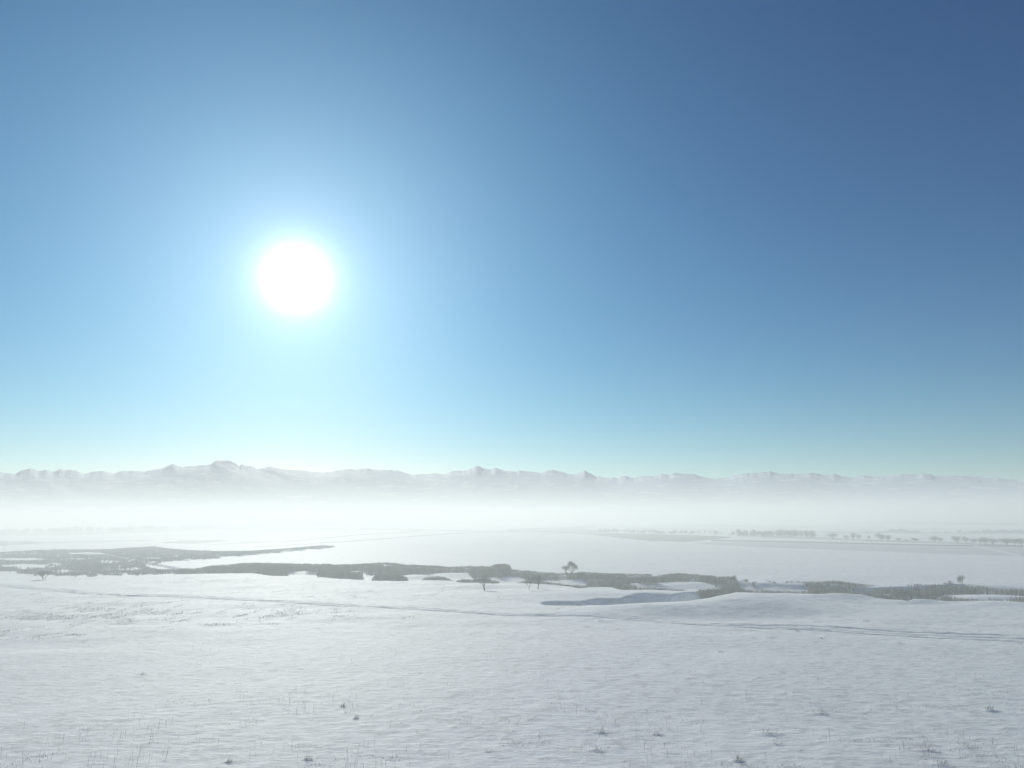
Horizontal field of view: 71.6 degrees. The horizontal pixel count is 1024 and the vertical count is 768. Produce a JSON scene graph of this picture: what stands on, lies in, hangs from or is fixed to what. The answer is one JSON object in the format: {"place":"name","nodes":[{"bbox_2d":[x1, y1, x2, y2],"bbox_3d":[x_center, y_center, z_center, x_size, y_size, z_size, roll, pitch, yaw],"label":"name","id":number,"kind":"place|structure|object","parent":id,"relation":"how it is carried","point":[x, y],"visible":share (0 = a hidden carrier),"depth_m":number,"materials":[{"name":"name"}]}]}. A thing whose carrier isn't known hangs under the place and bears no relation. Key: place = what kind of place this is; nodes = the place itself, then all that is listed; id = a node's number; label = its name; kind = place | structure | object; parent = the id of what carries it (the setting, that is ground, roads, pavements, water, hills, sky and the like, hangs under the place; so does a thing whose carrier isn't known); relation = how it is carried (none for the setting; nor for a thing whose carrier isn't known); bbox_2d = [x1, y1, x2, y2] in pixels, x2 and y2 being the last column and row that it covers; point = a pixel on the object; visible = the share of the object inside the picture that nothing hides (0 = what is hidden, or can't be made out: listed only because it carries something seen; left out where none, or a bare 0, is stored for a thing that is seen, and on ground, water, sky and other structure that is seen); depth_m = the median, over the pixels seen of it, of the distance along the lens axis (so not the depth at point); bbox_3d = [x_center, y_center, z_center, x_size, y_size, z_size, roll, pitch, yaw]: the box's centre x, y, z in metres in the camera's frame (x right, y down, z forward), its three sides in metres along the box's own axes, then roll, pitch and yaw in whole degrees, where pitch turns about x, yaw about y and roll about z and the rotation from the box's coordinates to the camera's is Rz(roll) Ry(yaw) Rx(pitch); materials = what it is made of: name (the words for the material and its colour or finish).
{"place":"outdoors","nodes":[
{"label":"outdoors","id":0,"kind":"place"},
{"bbox_2d":[0,517,1023,767],"bbox_3d":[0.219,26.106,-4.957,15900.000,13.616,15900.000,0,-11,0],"label":"ground","id":1,"kind":"structure","parent":0,"point":[392,673],"depth_m":117.52,"materials":[{"name":"white snow"}]},
{"bbox_2d":[36,570,54,578],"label":"bare tree","id":2,"kind":"object","parent":1,"relation":"on","point":[42,573],"visible":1,"depth_m":281.52,"materials":[{"name":"grey plant"}]},
{"bbox_2d":[141,565,190,574],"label":"marsh reeds","id":3,"kind":"object","parent":1,"relation":"on","point":[150,570],"visible":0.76,"depth_m":321.82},
{"bbox_2d":[0,545,334,576],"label":"marsh reeds","id":4,"kind":"object","parent":1,"relation":"on","point":[96,564],"visible":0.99,"depth_m":439.11,"materials":[{"name":"grey plant"}]},
{"bbox_2d":[0,576,498,645],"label":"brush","id":5,"kind":"object","parent":1,"relation":"on","point":[158,612],"visible":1,"depth_m":173.83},
{"bbox_2d":[0,520,545,533],"bbox_3d":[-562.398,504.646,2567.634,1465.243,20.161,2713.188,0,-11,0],"label":"distant tree line","id":6,"kind":"object","parent":1,"relation":"on","point":[62,530],"visible":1,"depth_m":1950.53,"materials":[{"name":"grey plant"}]},
{"bbox_2d":[298,754,316,760],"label":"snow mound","id":7,"kind":"object","parent":1,"relation":"on","point":[308,758],"visible":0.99,"depth_m":66.35,"materials":[{"name":"white snow"}]},
{"bbox_2d":[372,573,408,580],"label":"reed patch","id":8,"kind":"object","parent":1,"relation":"on","point":[385,577],"visible":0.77,"depth_m":270.69,"materials":[{"name":"white snow"}]},
{"bbox_2d":[422,576,451,580],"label":"reed patch","id":9,"kind":"object","parent":1,"relation":"on","point":[436,578],"visible":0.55,"depth_m":264.83,"materials":[{"name":"white snow"}]},
{"bbox_2d":[176,562,739,589],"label":"reed belt","id":10,"kind":"object","parent":1,"relation":"on","point":[338,571],"visible":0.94,"depth_m":301.64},
{"bbox_2d":[456,578,498,583],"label":"reed patch","id":11,"kind":"object","parent":1,"relation":"on","point":[474,581],"visible":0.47,"depth_m":252.65,"materials":[{"name":"white snow"}]},
{"bbox_2d":[477,576,489,589],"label":"bare tree","id":12,"kind":"object","parent":1,"relation":"on","point":[482,579],"visible":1,"depth_m":222.78,"materials":[{"name":"grey plant"}]},
{"bbox_2d":[1,629,1021,767],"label":"weed stalks","id":13,"kind":"object","parent":1,"relation":"on","point":[464,704],"visible":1,"depth_m":72.82,"materials":[{"name":"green plant"}]},
{"bbox_2d":[0,585,1023,641],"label":"track","id":14,"kind":"structure","parent":1,"relation":"on","point":[841,631],"depth_m":160.26,"materials":[{"name":"white snow"}]},
{"bbox_2d":[0,606,1023,767],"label":"grass tips","id":15,"kind":"object","parent":1,"relation":"on","point":[603,718],"depth_m":78.45,"materials":[{"name":"plant"}]},
{"bbox_2d":[532,575,544,588],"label":"bare tree","id":16,"kind":"object","parent":1,"relation":"on","point":[540,579],"visible":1,"depth_m":223.69,"materials":[{"name":"grey plant"}]},
{"bbox_2d":[518,580,596,587],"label":"reed patch","id":17,"kind":"object","parent":1,"relation":"on","point":[547,582],"visible":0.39,"depth_m":241.05,"materials":[{"name":"white snow"}]},
{"bbox_2d":[565,561,577,573],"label":"bare tree","id":18,"kind":"object","parent":1,"relation":"on","point":[570,563],"visible":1,"depth_m":279.08,"materials":[{"name":"grey plant"}]},
{"bbox_2d":[582,746,610,752],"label":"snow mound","id":19,"kind":"object","parent":1,"relation":"on","point":[597,749],"visible":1,"depth_m":68.19,"materials":[{"name":"white snow"}]},
{"bbox_2d":[589,729,609,734],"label":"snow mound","id":20,"kind":"object","parent":1,"relation":"on","point":[600,732],"visible":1,"depth_m":73.80,"materials":[{"name":"white snow"}]},
{"bbox_2d":[613,583,686,590],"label":"reed patch","id":21,"kind":"object","parent":1,"relation":"on","point":[622,587],"visible":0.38,"depth_m":224.43,"materials":[{"name":"white snow"}]},
{"bbox_2d":[650,732,662,735],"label":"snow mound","id":22,"kind":"object","parent":1,"relation":"on","point":[656,734],"visible":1,"depth_m":73.28,"materials":[{"name":"white snow"}]},
{"bbox_2d":[599,528,734,534],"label":"distant scrub","id":23,"kind":"object","parent":1,"relation":"on","point":[674,531],"visible":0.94,"depth_m":1028.24,"materials":[{"name":"grey plant"}]},
{"bbox_2d":[510,516,913,523],"bbox_3d":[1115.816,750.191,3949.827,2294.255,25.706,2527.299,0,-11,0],"label":"distant tree line","id":24,"kind":"object","parent":1,"relation":"on","point":[734,520],"visible":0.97,"depth_m":3326.20,"materials":[{"name":"grey plant"}]},
{"bbox_2d":[728,755,746,762],"bbox_3d":[20.705,34.258,65.244,2.456,0.820,1.597,0,-11,0],"label":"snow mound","id":25,"kind":"object","parent":1,"relation":"on","point":[738,760],"visible":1,"depth_m":64.95,"materials":[{"name":"white snow"}]},
{"bbox_2d":[749,726,784,736],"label":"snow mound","id":26,"kind":"object","parent":1,"relation":"on","point":[767,733],"visible":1,"depth_m":73.19,"materials":[{"name":"white snow"}]},
{"bbox_2d":[759,740,788,746],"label":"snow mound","id":27,"kind":"object","parent":1,"relation":"on","point":[773,743],"visible":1,"depth_m":70.14,"materials":[{"name":"white snow"}]},
{"bbox_2d":[736,529,815,537],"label":"wood","id":28,"kind":"object","parent":1,"relation":"on","point":[765,533],"visible":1,"depth_m":790.39,"materials":[{"name":"grey plant"}]},
{"bbox_2d":[696,588,911,600],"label":"reed patch","id":29,"kind":"object","parent":1,"relation":"on","point":[707,593],"visible":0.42,"depth_m":210.96,"materials":[{"name":"grey plant"}]},
{"bbox_2d":[806,708,833,715],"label":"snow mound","id":30,"kind":"object","parent":1,"relation":"on","point":[818,713],"visible":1,"depth_m":80.50,"materials":[{"name":"white snow"}]},
{"bbox_2d":[824,533,837,538],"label":"hedgerow tree","id":31,"kind":"object","parent":1,"relation":"on","point":[833,535],"visible":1,"depth_m":697.16,"materials":[{"name":"grey plant"}]},
{"bbox_2d":[671,621,1023,635],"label":"track","id":32,"kind":"structure","parent":1,"relation":"on","point":[880,629],"depth_m":140.71,"materials":[{"name":"white snow"}]},
{"bbox_2d":[874,533,885,540],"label":"hedgerow tree","id":33,"kind":"object","parent":1,"relation":"on","point":[881,536],"visible":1,"depth_m":617.92,"materials":[{"name":"grey plant"}]},
{"bbox_2d":[752,580,1023,599],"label":"reed belt","id":34,"kind":"object","parent":1,"relation":"on","point":[934,593],"visible":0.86,"depth_m":218.26,"materials":[{"name":"grey plant"}]},
{"bbox_2d":[910,745,941,752],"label":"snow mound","id":35,"kind":"object","parent":1,"relation":"on","point":[926,750],"visible":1,"depth_m":67.72,"materials":[{"name":"white snow"}]},
{"bbox_2d":[928,536,937,541],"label":"hedgerow tree","id":36,"kind":"object","parent":1,"relation":"on","point":[934,538],"visible":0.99,"depth_m":577.20,"materials":[{"name":"grey plant"}]},
{"bbox_2d":[925,760,955,767],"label":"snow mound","id":37,"kind":"object","parent":1,"relation":"on","point":[940,763],"visible":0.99,"depth_m":63.70,"materials":[{"name":"white snow"}]},
{"bbox_2d":[866,529,1023,532],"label":"distant hedge","id":38,"kind":"object","parent":1,"relation":"on","point":[983,531],"visible":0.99,"depth_m":888.61,"materials":[{"name":"grey plant"}]},
{"bbox_2d":[950,536,961,543],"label":"hedgerow tree","id":39,"kind":"object","parent":1,"relation":"on","point":[957,538],"visible":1,"depth_m":559.66,"materials":[{"name":"grey plant"}]},
{"bbox_2d":[957,575,964,583],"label":"bare tree","id":40,"kind":"object","parent":1,"relation":"on","point":[959,578],"visible":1,"depth_m":231.43,"materials":[{"name":"grey plant"}]},
{"bbox_2d":[946,742,983,749],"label":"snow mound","id":41,"kind":"object","parent":1,"relation":"on","point":[964,746],"visible":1,"depth_m":69.06,"materials":[{"name":"white snow"}]},
{"bbox_2d":[938,595,1001,600],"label":"reed patch","id":42,"kind":"object","parent":1,"relation":"on","point":[945,598],"visible":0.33,"depth_m":186.77,"materials":[{"name":"white snow"}]},
{"bbox_2d":[980,537,988,544],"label":"hedgerow tree","id":43,"kind":"object","parent":1,"relation":"on","point":[984,540],"visible":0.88,"depth_m":533.43,"materials":[{"name":"grey plant"}]},
{"bbox_2d":[979,704,1001,712],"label":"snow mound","id":44,"kind":"object","parent":1,"relation":"on","point":[990,710],"visible":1,"depth_m":81.03,"materials":[{"name":"white snow"}]},
{"bbox_2d":[986,538,999,543],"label":"hedgerow tree","id":45,"kind":"object","parent":1,"relation":"on","point":[992,540],"visible":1,"depth_m":525.27,"materials":[{"name":"grey plant"}]},
{"bbox_2d":[999,537,1010,545],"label":"hedgerow tree","id":46,"kind":"object","parent":1,"relation":"on","point":[1005,541],"visible":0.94,"depth_m":513.86,"materials":[{"name":"grey plant"}]},
{"bbox_2d":[1006,595,1023,601],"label":"reed patch","id":47,"kind":"object","parent":1,"relation":"on","point":[1017,599],"visible":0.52,"depth_m":182.60,"materials":[{"name":"white snow"}]},
{"bbox_2d":[1015,537,1023,545],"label":"hedgerow tree","id":48,"kind":"object","parent":1,"relation":"on","point":[1019,539],"visible":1,"depth_m":501.09,"materials":[{"name":"grey plant"}]},
{"bbox_2d":[0,460,1023,524],"bbox_3d":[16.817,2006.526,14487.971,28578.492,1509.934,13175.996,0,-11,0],"label":"mountains","id":49,"kind":"structure","parent":0,"point":[223,491],"depth_m":13746.06,"materials":[{"name":"white snow"}]},
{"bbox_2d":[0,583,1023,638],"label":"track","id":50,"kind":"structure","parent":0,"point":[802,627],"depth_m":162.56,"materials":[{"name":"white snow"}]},
{"bbox_2d":[0,0,1023,479],"label":"sky","id":51,"kind":"structure","parent":0,"point":[713,239],"materials":[{"name":"blue"}]}
]}

